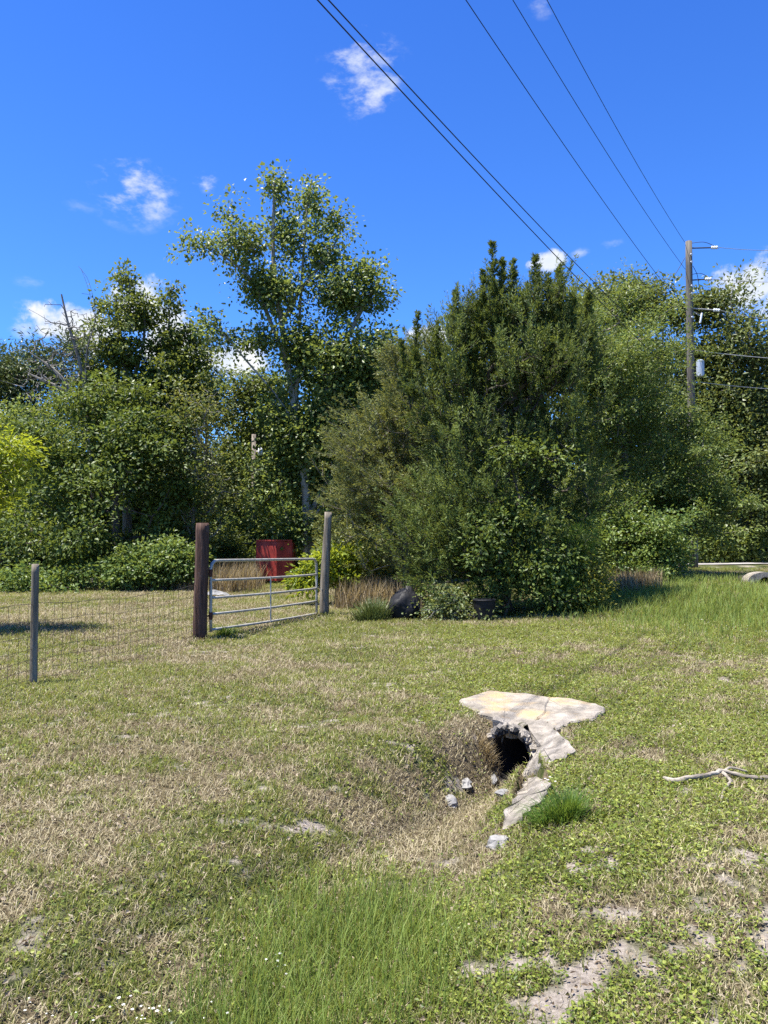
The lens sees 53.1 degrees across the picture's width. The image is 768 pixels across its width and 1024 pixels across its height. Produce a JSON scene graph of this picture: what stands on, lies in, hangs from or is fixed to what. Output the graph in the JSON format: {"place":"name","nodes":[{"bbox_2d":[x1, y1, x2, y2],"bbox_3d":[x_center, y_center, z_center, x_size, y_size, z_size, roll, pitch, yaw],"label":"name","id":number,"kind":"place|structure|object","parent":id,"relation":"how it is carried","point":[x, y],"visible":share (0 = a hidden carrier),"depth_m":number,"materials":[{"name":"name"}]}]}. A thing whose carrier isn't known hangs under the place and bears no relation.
{"place":"outdoors","nodes":[
{"label":"outdoors","id":0,"kind":"place"},
{"bbox_2d":[0,556,767,1023],"bbox_3d":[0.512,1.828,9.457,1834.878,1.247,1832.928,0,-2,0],"label":"ground","id":1,"kind":"structure","parent":0,"point":[556,1008],"depth_m":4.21,"materials":[{"name":"green plant"}]},
{"bbox_2d":[0,420,50,525],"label":"lime tree","id":2,"kind":"object","parent":1,"relation":"on","point":[8,457],"visible":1,"depth_m":13.05,"materials":[{"name":"green plant"}]},
{"bbox_2d":[0,558,62,593],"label":"shrub","id":3,"kind":"object","parent":1,"relation":"on","point":[7,575],"visible":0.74,"depth_m":22.19,"materials":[{"name":"green plant"}]},
{"bbox_2d":[29,564,38,682],"bbox_3d":[-3.763,1.264,8.263,0.080,1.406,0.082,2,-3,-43],"label":"fence post","id":4,"kind":"object","parent":1,"relation":"on","point":[33,674],"visible":0.91,"depth_m":8.24,"materials":[{"name":"grey metal"}]},
{"bbox_2d":[0,266,102,581],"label":"dead tree","id":5,"kind":"object","parent":1,"relation":"on","point":[54,370],"visible":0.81,"depth_m":27.45,"materials":[{"name":"wood"}]},
{"bbox_2d":[0,391,103,570],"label":"broadleaf tree","id":6,"kind":"object","parent":1,"relation":"on","point":[12,414],"visible":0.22,"depth_m":28.91,"materials":[{"name":"green plant"}]},
{"bbox_2d":[13,561,99,593],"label":"shrub","id":7,"kind":"object","parent":1,"relation":"on","point":[61,582],"visible":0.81,"depth_m":22.19,"materials":[{"name":"green plant"}]},
{"bbox_2d":[0,319,137,511],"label":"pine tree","id":8,"kind":"object","parent":1,"relation":"on","point":[11,366],"visible":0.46,"depth_m":37.22,"materials":[{"name":"plant"}]},
{"bbox_2d":[1,393,159,543],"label":"background tree","id":9,"kind":"object","parent":1,"relation":"on","point":[86,452],"visible":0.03,"depth_m":40.12,"materials":[{"name":"green plant"}]},
{"bbox_2d":[1,578,208,590],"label":"dry stalks","id":10,"kind":"object","parent":1,"relation":"on","point":[190,587],"visible":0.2,"depth_m":22.42,"materials":[{"name":"beige plant"}]},
{"bbox_2d":[0,368,225,582],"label":"broadleaf tree","id":11,"kind":"object","parent":1,"relation":"on","point":[126,457],"visible":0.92,"depth_m":24.39,"materials":[{"name":"green plant"}]},
{"bbox_2d":[74,541,166,591],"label":"shrub","id":12,"kind":"object","parent":1,"relation":"on","point":[115,573],"visible":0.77,"depth_m":22.17,"materials":[{"name":"green plant"}]},
{"bbox_2d":[43,257,234,549],"bbox_3d":[-8.898,-3.298,28.151,6.920,12.200,4.481,0,-2,0],"label":"broadleaf tree","id":13,"kind":"object","parent":1,"relation":"on","point":[170,362],"visible":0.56,"depth_m":27.84,"materials":[{"name":"green plant"}]},
{"bbox_2d":[88,416,245,540],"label":"background tree","id":14,"kind":"object","parent":1,"relation":"on","point":[159,470],"visible":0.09,"depth_m":40.22,"materials":[{"name":"green plant"}]},
{"bbox_2d":[120,527,216,590],"bbox_3d":[-6.423,1.453,22.896,3.092,1.996,2.530,0,-2,0],"label":"shrub","id":15,"kind":"object","parent":1,"relation":"on","point":[177,566],"visible":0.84,"depth_m":22.41,"materials":[{"name":"green plant"}]},
{"bbox_2d":[136,374,259,583],"bbox_3d":[-6.145,-1.093,25.689,4.185,7.167,3.518,0,-2,0],"label":"tree","id":16,"kind":"object","parent":1,"relation":"on","point":[192,526],"visible":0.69,"depth_m":25.35,"materials":[{"name":"green plant"}]},
{"bbox_2d":[192,523,208,638],"bbox_3d":[-2.950,1.164,12.369,0.263,1.976,0.251,0,-2,0],"label":"gate post","id":17,"kind":"object","parent":1,"relation":"on","point":[201,576],"visible":0.9,"depth_m":12.28,"materials":[{"name":"brown wood"}]},
{"bbox_2d":[0,585,195,688],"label":"wire fence","id":18,"kind":"object","parent":17,"relation":"attached to","point":[84,640],"visible":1,"depth_m":9.52,"materials":[{"name":"grey metal"}]},
{"bbox_2d":[207,558,321,631],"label":"metal gate","id":19,"kind":"structure","parent":17,"relation":"attached to","point":[211,597],"depth_m":13.79,"materials":[{"name":"metal"}]},
{"bbox_2d":[184,327,251,521],"bbox_3d":[-8.036,-2.946,36.035,4.357,11.646,3.825,0,-2,0],"label":"slim pine","id":20,"kind":"object","parent":1,"relation":"on","point":[219,374],"visible":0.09,"depth_m":35.97,"materials":[{"name":"green plant"}]},
{"bbox_2d":[208,590,229,595],"bbox_3d":[-4.409,2.157,20.439,0.600,0.179,0.441,0,-2,0],"label":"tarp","id":21,"kind":"object","parent":1,"relation":"on","point":[215,592],"visible":0.71,"depth_m":20.33,"materials":[{"name":"white plastic"}]},
{"bbox_2d":[214,624,236,635],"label":"grass tuft","id":22,"kind":"object","parent":1,"relation":"on","point":[227,631],"visible":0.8,"depth_m":12.64,"materials":[{"name":"green plant"}]},
{"bbox_2d":[208,526,255,574],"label":"shrub","id":23,"kind":"object","parent":1,"relation":"on","point":[236,549],"visible":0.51,"depth_m":26.59,"materials":[{"name":"green plant"}]},
{"bbox_2d":[208,556,268,591],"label":"dry stalks","id":24,"kind":"object","parent":1,"relation":"on","point":[245,571],"visible":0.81,"depth_m":22.37,"materials":[{"name":"beige plant"}]},
{"bbox_2d":[251,434,262,527],"bbox_3d":[-5.062,-0.230,30.574,0.479,5.759,0.197,-1,-2,20],"label":"wooden pole","id":25,"kind":"object","parent":1,"relation":"on","point":[260,453],"visible":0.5,"depth_m":30.62,"materials":[{"name":"grey wood"}]},
{"bbox_2d":[183,352,335,549],"bbox_3d":[-4.996,-1.954,32.858,7.274,9.304,6.854,0,-2,0],"label":"broadleaf tree","id":26,"kind":"object","parent":1,"relation":"on","point":[249,389],"visible":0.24,"depth_m":32.34,"materials":[{"name":"green plant"}]},
{"bbox_2d":[215,497,318,550],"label":"shrub","id":27,"kind":"object","parent":1,"relation":"on","point":[251,530],"visible":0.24,"depth_m":28.66,"materials":[{"name":"green plant"}]},
{"bbox_2d":[210,398,333,528],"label":"background tree","id":28,"kind":"object","parent":1,"relation":"on","point":[241,474],"visible":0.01,"depth_m":41.16,"materials":[{"name":"green plant"}]},
{"bbox_2d":[256,540,295,580],"bbox_3d":[-3.692,1.686,25.794,1.349,1.506,1.180,0,-2,0],"label":"metal bin","id":29,"kind":"object","parent":1,"relation":"on","point":[267,548],"visible":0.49,"depth_m":25.34,"materials":[{"name":"red metal"}]},
{"bbox_2d":[163,158,406,562],"bbox_3d":[-3.315,-4.800,26.196,8.756,14.556,4.009,0,-2,0],"label":"sycamore tree","id":30,"kind":"object","parent":1,"relation":"on","point":[339,365],"visible":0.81,"depth_m":25.88,"materials":[{"name":"green plant"}]},
{"bbox_2d":[320,512,331,613],"bbox_3d":[-1.227,1.134,16.178,0.257,2.273,0.209,0,-2,0],"label":"gate post","id":31,"kind":"object","parent":1,"relation":"on","point":[324,581],"visible":0.91,"depth_m":16.10,"materials":[{"name":"grey wood"}]},
{"bbox_2d":[281,538,385,601],"bbox_3d":[-1.132,1.502,18.424,2.684,1.773,2.076,0,-2,0],"label":"lime shrub","id":32,"kind":"object","parent":1,"relation":"on","point":[340,556],"visible":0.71,"depth_m":18.19,"materials":[{"name":"green plant"}]},
{"bbox_2d":[310,519,412,576],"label":"shrub","id":33,"kind":"object","parent":1,"relation":"on","point":[381,563],"visible":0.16,"depth_m":23.70,"materials":[{"name":"green plant"}]},
{"bbox_2d":[333,595,396,622],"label":"grass tuft","id":34,"kind":"object","parent":1,"relation":"on","point":[371,611],"visible":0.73,"depth_m":14.80,"materials":[{"name":"green plant"}]},
{"bbox_2d":[272,318,468,556],"bbox_3d":[-0.617,-2.775,32.809,8.942,10.937,7.691,1,-2,-18],"label":"broadleaf tree","id":35,"kind":"object","parent":1,"relation":"on","point":[379,431],"depth_m":32.36,"materials":[{"name":"green plant"}]},
{"bbox_2d":[329,571,430,610],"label":"dry stalks","id":36,"kind":"object","parent":1,"relation":"on","point":[346,596],"visible":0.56,"depth_m":17.32,"materials":[{"name":"beige plant"}]},
{"bbox_2d":[0,617,767,1023],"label":"clover","id":37,"kind":"object","parent":1,"relation":"on","point":[596,871],"visible":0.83,"depth_m":4.25,"materials":[{"name":"green plant"}]},
{"bbox_2d":[0,514,767,580],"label":"undergrowth","id":38,"kind":"object","parent":1,"relation":"on","point":[716,552],"visible":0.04,"depth_m":29.22,"materials":[{"name":"green plant"}]},
{"bbox_2d":[0,602,767,1023],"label":"dead leaves","id":39,"kind":"object","parent":1,"relation":"on","point":[728,972],"visible":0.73,"depth_m":4.41,"materials":[{"name":"brown plant"}]},
{"bbox_2d":[24,619,747,1023],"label":"white flowers","id":40,"kind":"object","parent":1,"relation":"on","point":[152,1007],"visible":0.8,"depth_m":2.69,"materials":[{"name":"white plant"}]},
{"bbox_2d":[6,468,767,556],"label":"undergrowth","id":41,"kind":"object","parent":1,"relation":"on","point":[416,496],"depth_m":40.44,"materials":[{"name":"green plant"}]},
{"bbox_2d":[304,322,470,583],"bbox_3d":[0.144,-1.183,18.671,4.157,7.055,4.123,0,-2,0],"label":"olive shrub","id":42,"kind":"object","parent":1,"relation":"on","point":[373,465],"visible":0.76,"depth_m":18.15,"materials":[{"name":"green plant"}]},
{"bbox_2d":[387,586,420,619],"bbox_3d":[0.398,1.899,15.130,0.667,0.895,0.599,0,-2,0],"label":"plastic bag","id":43,"kind":"object","parent":1,"relation":"on","point":[403,598],"visible":0.73,"depth_m":14.92,"materials":[{"name":"black plastic"}]},
{"bbox_2d":[125,569,767,1023],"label":"long grass","id":44,"kind":"structure","parent":1,"relation":"on","point":[307,921],"depth_m":3.23,"materials":[{"name":"green plant"}]},
{"bbox_2d":[401,578,501,621],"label":"bramble","id":45,"kind":"object","parent":1,"relation":"on","point":[454,597],"visible":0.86,"depth_m":14.78,"materials":[{"name":"green plant"}]},
{"bbox_2d":[445,794,457,808],"bbox_3d":[0.509,2.210,5.861,0.114,0.072,0.219,0,-2,0],"label":"concrete chunk","id":46,"kind":"object","parent":1,"relation":"on","point":[452,801],"visible":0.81,"depth_m":5.82,"materials":[{"name":"white concrete"}]},
{"bbox_2d":[462,778,471,789],"bbox_3d":[0.659,2.202,6.239,0.118,0.061,0.206,0,-2,0],"label":"concrete chunk","id":47,"kind":"object","parent":1,"relation":"on","point":[466,783],"visible":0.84,"depth_m":6.18,"materials":[{"name":"grey concrete"}]},
{"bbox_2d":[472,598,495,620],"bbox_3d":[1.914,1.870,14.675,0.460,0.420,0.460,0,-2,0],"label":"bucket","id":48,"kind":"object","parent":1,"relation":"on","point":[483,604],"visible":0.92,"depth_m":14.51,"materials":[{"name":"black plastic"}]},
{"bbox_2d":[475,730,501,776],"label":"dry stalks","id":49,"kind":"object","parent":1,"relation":"on","point":[488,757],"visible":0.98,"depth_m":6.68,"materials":[{"name":"beige plant"}]},
{"bbox_2d":[491,774,496,783],"bbox_3d":[0.936,2.279,6.588,0.066,0.049,0.258,0,-2,0],"label":"concrete chunk","id":50,"kind":"object","parent":1,"relation":"on","point":[494,779],"visible":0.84,"depth_m":6.51,"materials":[{"name":"grey concrete"}]},
{"bbox_2d":[407,334,585,529],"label":"background tree","id":51,"kind":"object","parent":1,"relation":"on","point":[480,445],"visible":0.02,"depth_m":40.56,"materials":[{"name":"green plant"}]},
{"bbox_2d":[360,239,633,617],"bbox_3d":[2.452,-1.832,16.594,5.871,8.195,4.407,0,-2,0],"label":"cedar bush","id":52,"kind":"object","parent":1,"relation":"on","point":[552,345],"visible":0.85,"depth_m":16.35,"materials":[{"name":"green plant"}]},
{"bbox_2d":[485,834,508,850],"bbox_3d":[0.658,1.900,4.398,0.147,0.083,0.135,0,-2,12],"label":"concrete chunk","id":53,"kind":"object","parent":1,"relation":"on","point":[493,840],"visible":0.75,"depth_m":4.37,"materials":[{"name":"white concrete"}]},
{"bbox_2d":[495,789,507,797],"bbox_3d":[0.852,1.970,5.383,0.135,0.046,0.114,1,-2,-20],"label":"concrete chunk","id":54,"kind":"object","parent":1,"relation":"on","point":[499,792],"visible":0.57,"depth_m":5.36,"materials":[{"name":"grey concrete"}]},
{"bbox_2d":[411,428,602,617],"bbox_3d":[2.486,0.294,15.413,3.978,3.912,2.148,0,-2,0],"label":"broadleaf shrub","id":55,"kind":"object","parent":1,"relation":"on","point":[504,511],"visible":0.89,"depth_m":15.26,"materials":[{"name":"green plant"}]},
{"bbox_2d":[459,690,604,831],"bbox_3d":[1.330,2.104,6.877,1.697,0.623,4.528,-1,-2,32],"label":"culvert","id":56,"kind":"object","parent":1,"relation":"on","point":[505,713],"visible":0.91,"depth_m":6.85,"materials":[{"name":"concrete"}]},
{"bbox_2d":[479,352,605,527],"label":"background tree","id":57,"kind":"object","parent":1,"relation":"on","point":[572,468],"depth_m":41.67,"materials":[{"name":"green plant"}]},
{"bbox_2d":[511,782,615,830],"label":"grass tuft","id":58,"kind":"object","parent":1,"relation":"on","point":[568,805],"visible":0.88,"depth_m":4.43,"materials":[{"name":"green plant"}]},
{"bbox_2d":[543,509,603,607],"bbox_3d":[3.860,1.000,15.952,1.610,2.307,2.088,0,-2,0],"label":"bush","id":59,"kind":"object","parent":1,"relation":"on","point":[588,544],"visible":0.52,"depth_m":15.74,"materials":[{"name":"green plant"}]},
{"bbox_2d":[535,520,621,612],"bbox_3d":[4.189,1.173,16.121,1.694,2.031,2.174,-1,-2,29],"label":"shrub","id":60,"kind":"object","parent":1,"relation":"on","point":[605,590],"visible":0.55,"depth_m":15.68,"materials":[{"name":"green plant"}]},
{"bbox_2d":[510,257,751,564],"bbox_3d":[6.979,-2.596,22.290,6.510,10.162,5.765,-1,-2,19],"label":"willow tree","id":61,"kind":"object","parent":1,"relation":"on","point":[624,415],"visible":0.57,"depth_m":21.78,"materials":[{"name":"green plant"}]},
{"bbox_2d":[564,492,711,581],"bbox_3d":[6.433,0.745,19.985,3.564,2.560,2.951,0,-2,0],"label":"broadleaf shrub","id":62,"kind":"object","parent":1,"relation":"on","point":[658,543],"visible":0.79,"depth_m":19.51,"materials":[{"name":"green plant"}]},
{"bbox_2d":[602,565,684,592],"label":"dry stalks","id":63,"kind":"object","parent":1,"relation":"on","point":[628,579],"visible":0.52,"depth_m":18.02,"materials":[{"name":"beige plant"}]},
{"bbox_2d":[543,263,756,519],"bbox_3d":[10.920,-4.218,33.343,9.166,12.946,7.200,1,-2,-20],"label":"oak tree","id":64,"kind":"object","parent":1,"relation":"on","point":[661,290],"visible":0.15,"depth_m":32.44,"materials":[{"name":"green plant"}]},
{"bbox_2d":[571,357,739,522],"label":"background tree","id":65,"kind":"object","parent":1,"relation":"on","point":[667,444],"depth_m":42.57,"materials":[{"name":"green plant"}]},
{"bbox_2d":[625,402,767,574],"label":"willow tree","id":66,"kind":"object","parent":1,"relation":"on","point":[716,507],"visible":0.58,"depth_m":21.28,"materials":[{"name":"green plant"}]},
{"bbox_2d":[675,240,719,568],"bbox_3d":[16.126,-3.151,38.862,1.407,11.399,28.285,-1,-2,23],"label":"utility pole","id":67,"kind":"object","parent":1,"relation":"on","point":[689,284],"visible":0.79,"depth_m":26.14,"materials":[{"name":"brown wood"}]},
{"bbox_2d":[317,0,685,383],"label":"overhead wire","id":68,"kind":"object","parent":67,"relation":"attached to","point":[334,18],"visible":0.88,"depth_m":9.95,"materials":[{"name":"black metal"}]},
{"bbox_2d":[328,0,683,368],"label":"overhead wire","id":69,"kind":"object","parent":67,"relation":"attached to","point":[335,7],"visible":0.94,"depth_m":10.37,"materials":[{"name":"black metal"}]},
{"bbox_2d":[466,0,684,309],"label":"overhead wire","id":70,"kind":"object","parent":67,"relation":"attached to","point":[556,133],"visible":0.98,"depth_m":13.76,"materials":[{"name":"black metal"}]},
{"bbox_2d":[513,0,684,268],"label":"overhead wire","id":71,"kind":"object","parent":67,"relation":"attached to","point":[586,120],"visible":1,"depth_m":15.94,"materials":[{"name":"black metal"}]},
{"bbox_2d":[547,0,684,241],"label":"overhead wire","id":72,"kind":"object","parent":67,"relation":"attached to","point":[606,109],"visible":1,"depth_m":16.68,"materials":[{"name":"black metal"}]},
{"bbox_2d":[695,381,767,388],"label":"overhead wire","id":73,"kind":"object","parent":67,"relation":"attached to","point":[731,385],"visible":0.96,"depth_m":26.66,"materials":[{"name":"metal"}]},
{"bbox_2d":[699,350,765,357],"bbox_3d":[16.756,-5.861,28.211,13.233,0.917,0.028,1,-2,-18],"label":"overhead wire","id":74,"kind":"object","parent":67,"relation":"attached to","point":[738,355],"visible":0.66,"depth_m":26.80,"materials":[{"name":"metal"}]},
{"bbox_2d":[721,310,767,319],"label":"overhead wire","id":75,"kind":"object","parent":67,"relation":"attached to","point":[744,315],"visible":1,"depth_m":26.67,"materials":[{"name":"metal"}]},
{"bbox_2d":[649,259,767,544],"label":"oak tree","id":76,"kind":"object","parent":1,"relation":"on","point":[752,403],"visible":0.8,"depth_m":30.57,"materials":[{"name":"green plant"}]},
{"bbox_2d":[663,766,767,803],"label":"fallen branch","id":77,"kind":"object","parent":1,"relation":"on","point":[725,772],"visible":0.91,"depth_m":5.15,"materials":[{"name":"grey wood"}]},
{"bbox_2d":[723,464,765,549],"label":"background tree","id":78,"kind":"object","parent":1,"relation":"on","point":[738,480],"visible":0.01,"depth_m":42.30,"materials":[{"name":"green plant"}]},
{"bbox_2d":[732,523,765,559],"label":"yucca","id":79,"kind":"object","parent":1,"relation":"on","point":[753,539],"visible":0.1,"depth_m":30.37,"materials":[{"name":"plant"}]},
{"bbox_2d":[737,572,767,583],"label":"culvert","id":80,"kind":"object","parent":1,"relation":"on","point":[757,575],"visible":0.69,"depth_m":18.56,"materials":[{"name":"grey concrete"}]},
{"bbox_2d":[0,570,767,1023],"bbox_3d":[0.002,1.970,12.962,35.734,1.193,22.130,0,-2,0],"label":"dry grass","id":81,"kind":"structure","parent":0,"point":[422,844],"depth_m":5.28,"materials":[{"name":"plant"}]},
{"bbox_2d":[0,0,767,474],"label":"sky","id":82,"kind":"structure","parent":0,"point":[118,118],"materials":[{"name":"blue"}]},
{"bbox_2d":[686,561,767,564],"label":"road","id":83,"kind":"structure","parent":0,"point":[731,563],"depth_m":28.49,"materials":[{"name":"grey asphalt"}]}
]}

